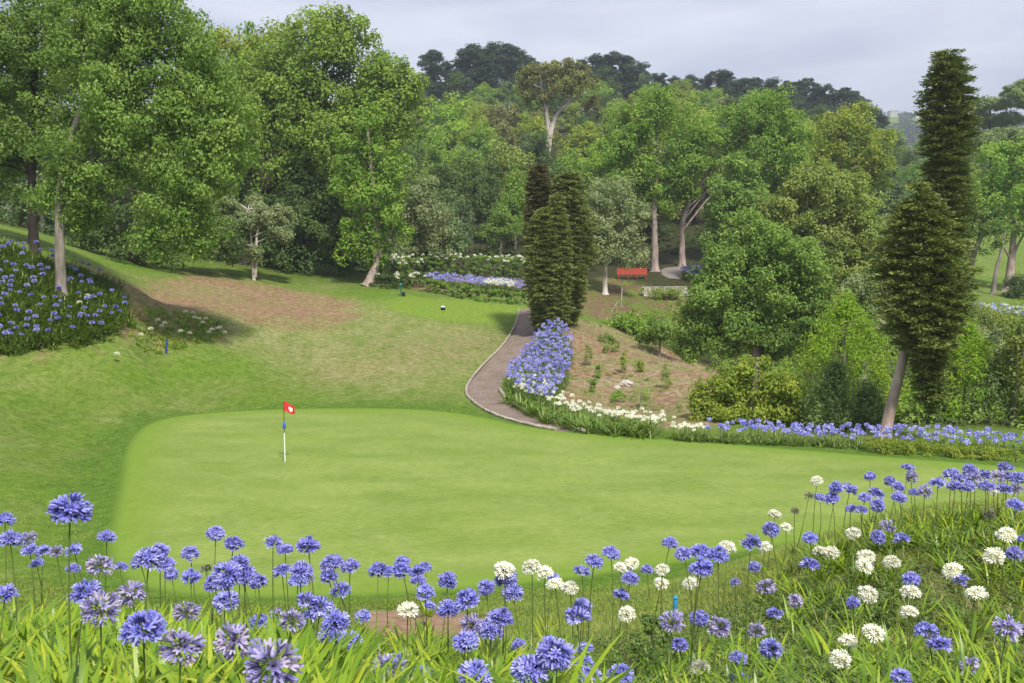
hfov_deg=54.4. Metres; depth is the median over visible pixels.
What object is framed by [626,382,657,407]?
sapling
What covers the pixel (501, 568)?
agapanthus
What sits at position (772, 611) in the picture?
agapanthus
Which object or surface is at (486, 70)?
hill pine
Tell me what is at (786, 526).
agapanthus
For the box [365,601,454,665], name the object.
agapanthus
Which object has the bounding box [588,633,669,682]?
shrub
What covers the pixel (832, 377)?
conical shrub
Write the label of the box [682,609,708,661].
agapanthus
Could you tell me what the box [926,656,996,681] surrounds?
agapanthus
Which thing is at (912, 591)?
agapanthus
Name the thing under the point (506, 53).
hill pine
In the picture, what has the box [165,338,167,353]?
marker post
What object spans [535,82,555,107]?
hill pine
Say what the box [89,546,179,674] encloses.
agapanthus
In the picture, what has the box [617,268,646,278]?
garden bench
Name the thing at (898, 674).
agapanthus
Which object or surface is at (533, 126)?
hillside tree
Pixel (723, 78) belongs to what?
hill pine
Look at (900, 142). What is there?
hillside tree
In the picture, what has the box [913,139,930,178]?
hillside tree
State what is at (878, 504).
agapanthus
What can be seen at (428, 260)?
flowering hedge
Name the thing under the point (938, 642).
agapanthus
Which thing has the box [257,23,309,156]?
hillside tree
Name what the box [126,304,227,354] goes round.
bank edge leaves
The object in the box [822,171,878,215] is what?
hillside tree
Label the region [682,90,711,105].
hillside tree
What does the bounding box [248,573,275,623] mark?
agapanthus
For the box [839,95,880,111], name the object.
hill pine
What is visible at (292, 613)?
agapanthus
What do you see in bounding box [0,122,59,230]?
hillside tree
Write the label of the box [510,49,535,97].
hill pine
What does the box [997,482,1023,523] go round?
agapanthus
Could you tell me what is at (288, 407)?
flagstick
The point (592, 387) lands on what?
sapling
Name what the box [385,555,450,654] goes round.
agapanthus
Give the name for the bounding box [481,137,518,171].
hillside tree
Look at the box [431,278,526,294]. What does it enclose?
garden bed white blooms
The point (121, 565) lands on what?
agapanthus
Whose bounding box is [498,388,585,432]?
path edging
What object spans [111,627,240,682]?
agapanthus
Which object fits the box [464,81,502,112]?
hillside tree
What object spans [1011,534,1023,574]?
agapanthus
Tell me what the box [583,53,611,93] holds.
hill pine
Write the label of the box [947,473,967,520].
agapanthus
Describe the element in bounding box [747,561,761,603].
agapanthus
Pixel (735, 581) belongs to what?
agapanthus
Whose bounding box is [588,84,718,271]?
plane tree
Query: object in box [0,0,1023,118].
sky
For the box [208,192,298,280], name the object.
pale bare tree
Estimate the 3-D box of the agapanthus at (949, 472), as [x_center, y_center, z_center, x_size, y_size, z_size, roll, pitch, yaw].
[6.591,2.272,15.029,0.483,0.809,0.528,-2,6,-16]
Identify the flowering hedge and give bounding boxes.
[362,255,523,279]
[369,272,427,288]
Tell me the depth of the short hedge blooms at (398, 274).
90.83 m
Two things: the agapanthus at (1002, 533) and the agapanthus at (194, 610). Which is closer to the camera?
the agapanthus at (194, 610)
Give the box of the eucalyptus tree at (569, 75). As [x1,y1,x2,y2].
[514,57,604,154]
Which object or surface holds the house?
on the ground at (468, 493)
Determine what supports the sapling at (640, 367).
on the ground at (468, 493)
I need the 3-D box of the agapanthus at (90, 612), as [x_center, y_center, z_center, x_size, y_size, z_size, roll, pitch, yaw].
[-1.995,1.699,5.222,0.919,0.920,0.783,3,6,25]
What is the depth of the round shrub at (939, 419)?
45.49 m
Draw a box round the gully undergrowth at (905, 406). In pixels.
[702,330,1023,428]
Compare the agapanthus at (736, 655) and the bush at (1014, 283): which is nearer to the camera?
the agapanthus at (736, 655)
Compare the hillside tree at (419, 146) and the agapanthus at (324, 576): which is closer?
the agapanthus at (324, 576)
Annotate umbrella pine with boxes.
[964,125,1023,224]
[970,94,1023,183]
[998,78,1023,219]
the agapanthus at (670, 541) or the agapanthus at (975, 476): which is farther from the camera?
the agapanthus at (975, 476)
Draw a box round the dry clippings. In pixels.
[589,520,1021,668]
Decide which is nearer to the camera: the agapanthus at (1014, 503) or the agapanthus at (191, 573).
the agapanthus at (191, 573)
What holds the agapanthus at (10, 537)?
on the ground at (468, 493)
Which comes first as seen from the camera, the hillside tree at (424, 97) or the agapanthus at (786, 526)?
the agapanthus at (786, 526)
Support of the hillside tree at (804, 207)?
on the ground at (468, 493)
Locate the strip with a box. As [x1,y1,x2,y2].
[668,421,1023,455]
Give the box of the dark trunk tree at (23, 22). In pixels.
[0,0,146,253]
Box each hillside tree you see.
[0,44,66,225]
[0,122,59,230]
[2,143,23,217]
[72,143,110,219]
[81,64,144,230]
[103,195,127,217]
[105,142,172,214]
[151,165,229,222]
[153,57,206,166]
[171,14,228,167]
[179,145,252,204]
[222,141,333,251]
[234,20,263,182]
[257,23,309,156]
[299,147,360,247]
[363,151,438,235]
[378,137,429,177]
[382,137,442,174]
[401,100,420,126]
[408,132,439,168]
[411,81,434,127]
[414,107,437,136]
[415,163,442,180]
[419,126,454,168]
[424,90,472,155]
[427,159,467,222]
[429,90,465,114]
[435,163,470,213]
[438,146,465,168]
[443,70,471,91]
[445,88,468,108]
[449,195,476,252]
[451,121,501,160]
[453,108,495,162]
[454,146,486,162]
[454,148,495,221]
[455,147,474,213]
[458,157,507,242]
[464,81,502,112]
[465,100,485,119]
[466,86,501,112]
[466,104,499,127]
[471,149,537,206]
[476,204,523,254]
[481,101,524,148]
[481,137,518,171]
[492,80,511,111]
[495,163,529,248]
[502,98,525,122]
[504,84,538,109]
[508,112,556,149]
[512,75,539,93]
[516,102,543,126]
[517,131,550,163]
[522,128,562,183]
[528,108,561,149]
[548,91,586,132]
[548,148,587,200]
[549,164,590,192]
[552,173,603,255]
[555,79,586,102]
[555,120,610,163]
[557,101,583,131]
[559,113,605,161]
[559,119,583,148]
[573,134,616,211]
[575,86,587,107]
[576,114,584,126]
[583,65,625,100]
[583,79,614,105]
[590,92,614,131]
[598,97,622,134]
[603,155,641,213]
[611,93,643,125]
[612,91,624,107]
[616,216,665,241]
[630,182,685,228]
[633,82,669,111]
[635,72,652,97]
[662,95,707,137]
[668,150,718,223]
[669,79,695,101]
[672,78,693,90]
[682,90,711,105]
[682,104,724,157]
[692,100,721,114]
[699,96,722,122]
[699,209,725,227]
[701,86,724,107]
[703,87,727,97]
[707,133,742,170]
[711,94,752,128]
[716,96,732,116]
[738,90,775,127]
[748,159,815,214]
[787,118,812,133]
[788,99,805,113]
[801,108,814,123]
[805,120,849,151]
[805,196,886,303]
[808,103,836,125]
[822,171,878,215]
[848,130,893,155]
[873,213,909,245]
[874,176,915,220]
[876,139,905,196]
[881,157,909,192]
[882,163,927,200]
[891,136,906,148]
[892,144,921,168]
[894,129,906,143]
[894,146,923,191]
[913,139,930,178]
[959,162,986,199]
[963,152,988,179]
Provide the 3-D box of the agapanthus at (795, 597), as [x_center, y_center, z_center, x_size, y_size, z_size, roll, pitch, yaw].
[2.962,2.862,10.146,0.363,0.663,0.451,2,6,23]
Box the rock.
[621,379,632,386]
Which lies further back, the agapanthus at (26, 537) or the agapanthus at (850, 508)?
the agapanthus at (850, 508)
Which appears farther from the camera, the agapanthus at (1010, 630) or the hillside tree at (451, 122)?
the hillside tree at (451, 122)
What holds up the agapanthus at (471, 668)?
on the ground at (468, 493)
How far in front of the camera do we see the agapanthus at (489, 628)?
8.65 m
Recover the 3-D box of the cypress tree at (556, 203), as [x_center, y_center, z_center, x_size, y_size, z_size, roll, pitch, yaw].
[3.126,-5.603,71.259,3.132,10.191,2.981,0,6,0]
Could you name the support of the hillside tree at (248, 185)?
on the ground at (468, 493)
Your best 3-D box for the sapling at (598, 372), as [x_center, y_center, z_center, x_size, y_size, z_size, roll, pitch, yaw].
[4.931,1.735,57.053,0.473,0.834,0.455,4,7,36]
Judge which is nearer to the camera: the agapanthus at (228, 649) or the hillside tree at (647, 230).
the agapanthus at (228, 649)
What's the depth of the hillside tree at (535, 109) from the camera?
247.76 m
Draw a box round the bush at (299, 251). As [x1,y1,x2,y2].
[238,161,362,275]
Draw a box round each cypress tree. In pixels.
[519,206,568,331]
[521,164,554,331]
[539,192,576,329]
[550,170,603,328]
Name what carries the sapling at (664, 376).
on the ground at (468, 493)
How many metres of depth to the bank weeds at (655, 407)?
52.78 m
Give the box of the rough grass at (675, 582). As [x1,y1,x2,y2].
[0,496,1023,682]
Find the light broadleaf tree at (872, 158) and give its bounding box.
[802,100,899,195]
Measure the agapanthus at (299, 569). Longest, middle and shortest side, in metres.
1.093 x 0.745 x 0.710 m
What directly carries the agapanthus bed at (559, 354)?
on the ground at (468, 493)
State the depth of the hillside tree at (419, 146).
172.22 m
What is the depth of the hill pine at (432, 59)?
326.51 m
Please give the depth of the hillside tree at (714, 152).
178.74 m
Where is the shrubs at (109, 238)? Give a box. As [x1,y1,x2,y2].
[51,200,252,273]
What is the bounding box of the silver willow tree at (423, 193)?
[384,172,458,273]
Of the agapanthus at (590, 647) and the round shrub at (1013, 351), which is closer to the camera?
the agapanthus at (590, 647)
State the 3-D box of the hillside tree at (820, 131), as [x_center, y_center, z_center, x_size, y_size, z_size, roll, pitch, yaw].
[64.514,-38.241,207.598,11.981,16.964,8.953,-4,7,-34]
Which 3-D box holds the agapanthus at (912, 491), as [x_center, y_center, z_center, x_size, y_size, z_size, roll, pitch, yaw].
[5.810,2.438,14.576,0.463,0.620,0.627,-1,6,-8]
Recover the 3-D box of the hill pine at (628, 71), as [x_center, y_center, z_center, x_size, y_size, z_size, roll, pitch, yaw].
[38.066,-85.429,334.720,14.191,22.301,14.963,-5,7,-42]
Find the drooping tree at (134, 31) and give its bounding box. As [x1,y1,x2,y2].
[18,0,275,298]
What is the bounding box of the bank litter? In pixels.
[561,321,719,425]
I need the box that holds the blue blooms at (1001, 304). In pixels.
[972,302,1023,316]
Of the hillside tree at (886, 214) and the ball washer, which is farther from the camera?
the hillside tree at (886, 214)
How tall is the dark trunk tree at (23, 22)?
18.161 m
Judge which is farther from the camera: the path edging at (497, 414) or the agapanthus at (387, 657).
the path edging at (497, 414)
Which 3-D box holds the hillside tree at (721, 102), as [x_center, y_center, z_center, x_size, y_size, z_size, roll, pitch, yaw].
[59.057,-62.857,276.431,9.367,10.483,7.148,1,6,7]
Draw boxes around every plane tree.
[189,17,301,252]
[216,1,430,264]
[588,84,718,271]
[666,81,817,266]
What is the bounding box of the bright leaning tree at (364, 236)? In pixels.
[324,98,415,286]
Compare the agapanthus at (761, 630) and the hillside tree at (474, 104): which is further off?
the hillside tree at (474, 104)
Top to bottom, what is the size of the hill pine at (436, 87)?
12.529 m
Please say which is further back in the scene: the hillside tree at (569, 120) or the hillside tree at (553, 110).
the hillside tree at (553, 110)
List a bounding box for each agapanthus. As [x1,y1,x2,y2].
[0,511,16,610]
[0,529,61,639]
[0,583,59,682]
[2,330,8,344]
[10,578,132,682]
[18,530,70,616]
[19,542,71,620]
[28,558,44,608]
[33,328,39,342]
[33,544,51,614]
[45,492,177,682]
[49,545,70,619]
[53,554,115,649]
[64,542,132,610]
[65,562,81,612]
[79,529,117,624]
[79,579,224,674]
[79,589,164,682]
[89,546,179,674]
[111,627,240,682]
[113,561,127,609]
[117,609,233,682]
[130,556,153,609]
[153,542,189,621]
[154,556,176,615]
[158,621,306,682]
[163,567,179,602]
[172,600,202,629]
[174,561,281,669]
[180,545,199,624]
[180,567,223,632]
[186,525,235,624]
[189,564,247,623]
[198,536,245,625]
[203,574,249,627]
[212,590,274,646]
[228,554,280,635]
[234,572,258,634]
[237,555,249,619]
[239,565,265,630]
[241,575,271,617]
[243,637,303,682]
[245,613,297,634]
[246,607,306,644]
[247,534,321,629]
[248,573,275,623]
[270,607,285,620]
[272,564,321,632]
[274,574,308,631]
[276,543,320,628]
[276,628,386,662]
[289,560,313,629]
[295,535,363,644]
[295,573,314,612]
[296,591,347,653]
[301,607,326,632]
[309,595,334,637]
[319,554,379,651]
[319,569,368,632]
[319,607,350,676]
[329,580,399,656]
[340,557,387,651]
[346,630,374,676]
[354,609,397,646]
[357,648,447,682]
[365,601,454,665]
[367,561,404,654]
[375,583,468,662]
[378,565,409,644]
[382,574,445,644]
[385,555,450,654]
[392,562,470,659]
[401,564,457,658]
[406,600,457,641]
[408,629,513,682]
[409,571,470,665]
[409,598,472,680]
[410,561,438,616]
[410,664,435,680]
[418,658,492,682]
[425,612,521,674]
[426,588,523,682]
[433,607,527,682]
[436,609,535,667]
[444,631,648,682]
[449,620,540,681]
[457,619,511,668]
[465,579,533,659]
[466,631,527,658]
[475,584,553,670]
[475,641,585,682]
[479,561,539,678]
[480,571,534,678]
[504,633,560,662]
[509,565,590,651]
[515,559,578,670]
[521,572,567,636]
[528,577,597,674]
[559,597,592,672]
[561,580,578,654]
[563,606,605,682]
[572,564,590,642]
[573,554,603,665]
[575,655,594,680]
[576,641,593,657]
[578,665,601,682]
[599,557,638,653]
[601,545,620,667]
[605,663,634,682]
[608,561,628,654]
[611,588,629,658]
[615,570,639,662]
[617,605,649,674]
[637,564,663,613]
[642,577,677,637]
[648,609,685,682]
[649,563,669,649]
[651,536,678,639]
[662,637,688,670]
[674,546,709,649]
[674,557,723,678]
[680,576,704,638]
[681,543,710,662]
[681,611,703,658]
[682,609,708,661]
[683,614,730,682]
[685,659,709,677]
[688,565,703,613]
[689,660,711,681]
[704,540,736,618]
[705,545,729,675]
[715,650,747,678]
[722,578,749,629]
[732,533,762,671]
[736,578,777,641]
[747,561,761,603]
[747,622,783,667]
[751,541,772,596]
[752,638,784,675]
[757,509,781,573]
[762,521,792,578]
[766,607,796,660]
[769,522,795,566]
[780,507,801,555]
[785,593,813,645]
[790,492,813,557]
[799,475,822,550]
[799,556,819,623]
[801,531,818,579]
[812,545,828,603]
[813,480,843,546]
[814,493,831,544]
[816,545,839,599]
[819,492,839,545]
[827,633,858,681]
[829,649,875,682]
[830,482,858,537]
[832,585,878,649]
[833,595,866,652]
[834,549,885,617]
[837,558,883,621]
[838,526,861,595]
[843,504,855,539]
[846,504,869,556]
[855,492,871,538]
[857,471,877,527]
[859,498,885,549]
[860,623,885,673]
[862,487,884,533]
[866,667,912,682]
[870,529,889,587]
[871,481,904,526]
[874,520,908,569]
[874,555,900,612]
[880,532,922,599]
[881,571,938,632]
[882,584,923,653]
[882,605,926,671]
[883,475,896,521]
[890,463,914,519]
[890,491,915,535]
[896,487,917,523]
[900,471,924,513]
[901,484,938,530]
[913,621,942,682]
[913,635,953,682]
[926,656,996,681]
[928,475,946,520]
[932,479,964,533]
[935,572,977,627]
[939,467,966,514]
[942,561,989,642]
[946,586,994,665]
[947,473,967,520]
[960,463,984,512]
[960,480,977,532]
[963,470,981,519]
[967,614,1023,682]
[973,480,996,529]
[974,510,1001,570]
[975,469,990,518]
[976,547,1005,616]
[979,469,1006,520]
[983,489,999,526]
[986,526,1017,603]
[987,461,1013,505]
[989,471,1021,521]
[993,483,1017,540]
[993,545,1023,606]
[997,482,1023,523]
[999,497,1023,564]
[1002,471,1023,525]
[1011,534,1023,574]
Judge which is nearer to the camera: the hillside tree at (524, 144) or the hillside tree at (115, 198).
the hillside tree at (115, 198)
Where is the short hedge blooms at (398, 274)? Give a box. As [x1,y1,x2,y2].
[376,271,425,289]
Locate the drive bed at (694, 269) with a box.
[678,263,706,280]
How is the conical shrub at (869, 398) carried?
on the ground at (468, 493)
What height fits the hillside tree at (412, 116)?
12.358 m
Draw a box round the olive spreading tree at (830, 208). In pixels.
[754,154,892,356]
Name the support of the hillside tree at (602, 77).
on the ground at (468, 493)
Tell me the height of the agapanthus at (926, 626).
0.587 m
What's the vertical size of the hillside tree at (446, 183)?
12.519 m
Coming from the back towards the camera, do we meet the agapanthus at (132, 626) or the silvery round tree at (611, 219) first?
the silvery round tree at (611, 219)
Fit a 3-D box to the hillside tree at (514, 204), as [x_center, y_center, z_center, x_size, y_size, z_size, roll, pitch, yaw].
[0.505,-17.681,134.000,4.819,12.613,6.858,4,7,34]
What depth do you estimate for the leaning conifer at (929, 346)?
38.93 m
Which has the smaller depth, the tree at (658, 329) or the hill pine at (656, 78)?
the tree at (658, 329)
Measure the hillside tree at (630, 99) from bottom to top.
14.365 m
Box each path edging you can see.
[465,309,556,430]
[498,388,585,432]
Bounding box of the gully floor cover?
[620,299,796,374]
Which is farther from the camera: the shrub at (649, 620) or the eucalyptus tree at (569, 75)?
the eucalyptus tree at (569, 75)
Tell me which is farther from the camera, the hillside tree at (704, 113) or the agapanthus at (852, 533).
the hillside tree at (704, 113)
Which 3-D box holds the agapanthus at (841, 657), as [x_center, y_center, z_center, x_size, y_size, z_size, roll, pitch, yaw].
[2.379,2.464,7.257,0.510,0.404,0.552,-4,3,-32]
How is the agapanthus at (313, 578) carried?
on the ground at (468, 493)
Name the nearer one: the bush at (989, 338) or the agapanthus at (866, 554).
the agapanthus at (866, 554)
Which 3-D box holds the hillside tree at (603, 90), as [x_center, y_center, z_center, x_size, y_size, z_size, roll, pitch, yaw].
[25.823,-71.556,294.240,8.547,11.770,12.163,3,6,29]
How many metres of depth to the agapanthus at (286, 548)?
11.08 m
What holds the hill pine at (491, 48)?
on the ground at (468, 493)
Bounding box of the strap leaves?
[0,495,1023,682]
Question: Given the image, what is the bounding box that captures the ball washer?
[399,283,404,295]
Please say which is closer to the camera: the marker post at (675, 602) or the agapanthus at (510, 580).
the agapanthus at (510, 580)
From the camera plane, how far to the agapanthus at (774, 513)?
15.97 m
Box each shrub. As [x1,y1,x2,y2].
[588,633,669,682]
[631,610,679,665]
[686,354,812,425]
[769,286,926,422]
[798,354,868,435]
[830,269,894,400]
[838,378,885,427]
[871,362,904,413]
[894,406,966,425]
[898,314,1023,424]
[955,357,1019,426]
[985,297,1023,426]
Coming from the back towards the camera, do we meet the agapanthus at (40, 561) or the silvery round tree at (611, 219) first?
the silvery round tree at (611, 219)
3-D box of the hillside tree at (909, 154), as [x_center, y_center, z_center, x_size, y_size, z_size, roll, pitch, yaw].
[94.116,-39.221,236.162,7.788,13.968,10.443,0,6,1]
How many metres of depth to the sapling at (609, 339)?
65.48 m
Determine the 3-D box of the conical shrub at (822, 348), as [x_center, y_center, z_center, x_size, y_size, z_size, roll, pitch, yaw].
[15.999,0.705,47.400,7.887,6.636,6.297,5,7,40]
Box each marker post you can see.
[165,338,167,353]
[672,596,677,611]
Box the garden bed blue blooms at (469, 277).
[425,271,526,291]
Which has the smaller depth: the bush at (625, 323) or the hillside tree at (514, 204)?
the bush at (625, 323)
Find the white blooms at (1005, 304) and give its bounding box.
[983,303,1023,314]
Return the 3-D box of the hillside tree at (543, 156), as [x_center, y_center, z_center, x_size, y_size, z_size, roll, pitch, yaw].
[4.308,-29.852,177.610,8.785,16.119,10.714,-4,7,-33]
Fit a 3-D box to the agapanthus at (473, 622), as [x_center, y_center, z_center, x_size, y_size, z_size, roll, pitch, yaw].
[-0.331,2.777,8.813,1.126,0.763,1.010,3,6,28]
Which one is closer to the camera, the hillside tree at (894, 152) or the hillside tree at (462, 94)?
the hillside tree at (894, 152)
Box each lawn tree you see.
[963,133,1023,291]
[965,205,1010,286]
[976,213,1011,294]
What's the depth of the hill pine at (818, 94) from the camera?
332.52 m
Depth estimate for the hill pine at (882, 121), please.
328.54 m
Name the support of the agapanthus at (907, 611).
on the ground at (468, 493)
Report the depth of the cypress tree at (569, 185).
72.72 m
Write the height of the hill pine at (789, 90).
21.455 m
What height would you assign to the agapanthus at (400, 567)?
1.260 m
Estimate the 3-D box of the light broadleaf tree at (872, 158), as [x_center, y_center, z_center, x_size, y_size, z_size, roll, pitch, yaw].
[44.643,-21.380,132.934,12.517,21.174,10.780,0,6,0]
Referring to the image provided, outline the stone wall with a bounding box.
[640,286,687,295]
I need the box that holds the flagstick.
[283,401,294,461]
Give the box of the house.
[887,110,899,116]
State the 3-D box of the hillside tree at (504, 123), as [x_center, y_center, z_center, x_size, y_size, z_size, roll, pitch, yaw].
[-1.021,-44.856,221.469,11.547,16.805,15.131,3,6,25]
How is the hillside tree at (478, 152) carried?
on the ground at (468, 493)
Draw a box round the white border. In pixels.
[497,373,675,438]
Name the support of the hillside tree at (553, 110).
on the ground at (468, 493)
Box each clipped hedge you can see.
[420,278,528,303]
[863,437,1022,461]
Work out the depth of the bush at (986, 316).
90.76 m
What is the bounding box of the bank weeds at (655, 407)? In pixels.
[569,320,683,422]
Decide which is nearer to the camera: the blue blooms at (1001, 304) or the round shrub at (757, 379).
the round shrub at (757, 379)
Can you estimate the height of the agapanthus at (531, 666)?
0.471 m
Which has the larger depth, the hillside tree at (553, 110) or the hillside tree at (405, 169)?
the hillside tree at (553, 110)
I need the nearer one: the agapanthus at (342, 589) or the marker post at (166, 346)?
the agapanthus at (342, 589)
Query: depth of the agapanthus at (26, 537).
10.58 m
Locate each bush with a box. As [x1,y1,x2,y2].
[238,161,362,275]
[602,309,649,333]
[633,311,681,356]
[646,286,682,299]
[961,323,1013,374]
[972,305,1013,335]
[1000,272,1023,298]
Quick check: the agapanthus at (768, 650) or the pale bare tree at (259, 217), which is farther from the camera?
the pale bare tree at (259, 217)
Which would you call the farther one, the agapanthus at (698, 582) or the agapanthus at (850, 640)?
the agapanthus at (698, 582)
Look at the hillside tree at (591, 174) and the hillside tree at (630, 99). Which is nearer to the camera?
the hillside tree at (591, 174)
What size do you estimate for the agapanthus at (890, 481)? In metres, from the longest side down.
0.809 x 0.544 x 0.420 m
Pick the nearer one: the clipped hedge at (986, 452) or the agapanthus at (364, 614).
the agapanthus at (364, 614)
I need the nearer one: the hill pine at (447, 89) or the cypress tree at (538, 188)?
the cypress tree at (538, 188)
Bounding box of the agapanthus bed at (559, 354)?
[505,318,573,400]
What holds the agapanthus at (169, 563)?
on the ground at (468, 493)
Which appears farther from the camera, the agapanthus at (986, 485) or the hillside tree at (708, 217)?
the hillside tree at (708, 217)
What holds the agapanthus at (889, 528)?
on the ground at (468, 493)
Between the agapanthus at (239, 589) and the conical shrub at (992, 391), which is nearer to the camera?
the agapanthus at (239, 589)
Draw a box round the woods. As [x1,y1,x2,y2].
[883,111,1023,152]
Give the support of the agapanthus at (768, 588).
on the ground at (468, 493)
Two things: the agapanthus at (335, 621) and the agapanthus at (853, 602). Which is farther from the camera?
the agapanthus at (853, 602)
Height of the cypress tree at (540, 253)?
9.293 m
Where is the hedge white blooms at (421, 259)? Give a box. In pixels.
[384,252,524,279]
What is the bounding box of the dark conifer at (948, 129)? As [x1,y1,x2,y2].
[909,48,985,417]
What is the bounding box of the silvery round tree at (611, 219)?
[578,174,656,294]
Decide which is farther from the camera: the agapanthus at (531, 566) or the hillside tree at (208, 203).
the hillside tree at (208, 203)
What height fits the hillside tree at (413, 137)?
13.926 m
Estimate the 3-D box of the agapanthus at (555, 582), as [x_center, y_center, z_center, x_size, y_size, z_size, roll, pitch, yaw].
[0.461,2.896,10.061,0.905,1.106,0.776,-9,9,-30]
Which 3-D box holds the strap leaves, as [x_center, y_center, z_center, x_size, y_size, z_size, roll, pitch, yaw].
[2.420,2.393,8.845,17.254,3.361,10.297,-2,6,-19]
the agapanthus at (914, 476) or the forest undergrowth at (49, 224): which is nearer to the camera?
the agapanthus at (914, 476)
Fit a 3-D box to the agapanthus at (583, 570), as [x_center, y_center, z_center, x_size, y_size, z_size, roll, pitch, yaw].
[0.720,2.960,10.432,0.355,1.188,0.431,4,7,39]
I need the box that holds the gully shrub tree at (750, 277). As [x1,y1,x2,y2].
[661,204,840,363]
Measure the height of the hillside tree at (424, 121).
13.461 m
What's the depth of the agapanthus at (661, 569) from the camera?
10.52 m
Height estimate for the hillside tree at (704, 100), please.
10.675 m
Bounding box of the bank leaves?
[0,235,140,356]
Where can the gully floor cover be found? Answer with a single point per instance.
(649, 315)
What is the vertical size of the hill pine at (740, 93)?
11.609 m
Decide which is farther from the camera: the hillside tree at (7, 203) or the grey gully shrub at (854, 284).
the hillside tree at (7, 203)
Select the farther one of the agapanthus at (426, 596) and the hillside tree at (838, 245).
the hillside tree at (838, 245)
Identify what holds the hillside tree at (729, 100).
on the ground at (468, 493)
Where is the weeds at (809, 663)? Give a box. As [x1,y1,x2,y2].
[383,520,1023,682]
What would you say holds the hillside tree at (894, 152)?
on the ground at (468, 493)
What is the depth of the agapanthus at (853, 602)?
9.10 m
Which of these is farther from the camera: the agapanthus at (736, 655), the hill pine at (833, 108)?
the hill pine at (833, 108)
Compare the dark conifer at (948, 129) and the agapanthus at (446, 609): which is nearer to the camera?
the agapanthus at (446, 609)
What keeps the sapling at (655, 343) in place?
on the ground at (468, 493)
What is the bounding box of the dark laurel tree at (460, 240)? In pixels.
[407,188,471,269]
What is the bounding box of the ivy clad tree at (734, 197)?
[699,149,772,256]
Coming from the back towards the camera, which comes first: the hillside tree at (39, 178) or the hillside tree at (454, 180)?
the hillside tree at (454, 180)
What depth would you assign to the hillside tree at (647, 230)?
147.49 m
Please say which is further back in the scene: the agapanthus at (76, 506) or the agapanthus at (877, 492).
the agapanthus at (877, 492)
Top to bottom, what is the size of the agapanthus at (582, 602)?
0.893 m
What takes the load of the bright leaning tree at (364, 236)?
on the ground at (468, 493)
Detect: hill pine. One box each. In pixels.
[417,49,445,84]
[418,76,432,107]
[426,82,444,104]
[432,86,461,100]
[440,60,453,86]
[444,67,463,87]
[448,78,475,92]
[450,48,468,78]
[457,43,505,95]
[463,56,506,104]
[463,82,485,99]
[483,41,503,88]
[490,43,520,108]
[508,64,522,92]
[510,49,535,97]
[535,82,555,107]
[572,59,589,110]
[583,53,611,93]
[602,50,621,98]
[611,54,646,97]
[615,84,644,103]
[635,61,651,83]
[651,72,668,87]
[666,75,680,85]
[685,74,706,91]
[697,75,714,90]
[702,69,741,94]
[734,92,748,104]
[737,77,769,97]
[763,76,781,93]
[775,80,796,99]
[776,98,805,118]
[789,77,816,101]
[805,102,830,116]
[806,83,833,107]
[828,89,843,105]
[829,87,862,112]
[831,106,846,116]
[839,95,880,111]
[861,104,882,127]
[874,112,890,130]
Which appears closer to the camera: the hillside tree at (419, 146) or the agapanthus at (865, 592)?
the agapanthus at (865, 592)
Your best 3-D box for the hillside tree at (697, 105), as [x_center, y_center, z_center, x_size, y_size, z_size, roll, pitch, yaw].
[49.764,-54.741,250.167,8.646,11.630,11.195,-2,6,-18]
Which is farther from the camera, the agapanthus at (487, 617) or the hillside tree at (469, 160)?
the hillside tree at (469, 160)
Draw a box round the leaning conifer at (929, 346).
[859,181,989,438]
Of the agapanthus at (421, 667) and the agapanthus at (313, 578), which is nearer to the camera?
the agapanthus at (421, 667)
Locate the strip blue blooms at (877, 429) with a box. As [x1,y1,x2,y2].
[705,417,1023,452]
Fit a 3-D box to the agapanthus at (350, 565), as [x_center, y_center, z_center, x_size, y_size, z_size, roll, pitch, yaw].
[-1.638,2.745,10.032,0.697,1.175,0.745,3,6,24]
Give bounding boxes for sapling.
[582,344,593,365]
[589,378,596,391]
[594,365,601,377]
[596,331,610,341]
[602,342,609,352]
[607,334,612,347]
[610,337,619,351]
[610,388,625,402]
[620,351,626,372]
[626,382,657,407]
[636,360,644,371]
[644,340,658,350]
[659,364,672,387]
[691,376,703,396]
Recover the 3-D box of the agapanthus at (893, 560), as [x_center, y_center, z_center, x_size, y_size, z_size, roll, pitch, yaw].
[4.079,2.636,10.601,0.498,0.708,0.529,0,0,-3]
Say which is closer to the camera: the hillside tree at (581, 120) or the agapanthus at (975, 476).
the agapanthus at (975, 476)
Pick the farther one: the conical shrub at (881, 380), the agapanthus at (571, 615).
the conical shrub at (881, 380)
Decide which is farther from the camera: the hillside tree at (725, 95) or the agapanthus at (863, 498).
the hillside tree at (725, 95)
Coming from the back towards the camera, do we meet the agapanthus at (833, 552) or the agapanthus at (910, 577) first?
the agapanthus at (833, 552)
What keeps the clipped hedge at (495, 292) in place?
on the ground at (468, 493)
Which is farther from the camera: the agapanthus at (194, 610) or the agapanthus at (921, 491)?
the agapanthus at (921, 491)
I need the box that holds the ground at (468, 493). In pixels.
[0,109,1023,682]
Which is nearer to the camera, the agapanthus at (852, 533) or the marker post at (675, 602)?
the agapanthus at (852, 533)
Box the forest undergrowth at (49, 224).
[0,204,716,277]
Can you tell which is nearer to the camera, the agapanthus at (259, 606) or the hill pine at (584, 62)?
the agapanthus at (259, 606)
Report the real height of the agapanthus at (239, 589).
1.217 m
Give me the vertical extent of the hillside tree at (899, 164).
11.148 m
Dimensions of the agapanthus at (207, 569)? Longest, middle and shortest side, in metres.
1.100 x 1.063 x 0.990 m
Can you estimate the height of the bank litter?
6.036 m

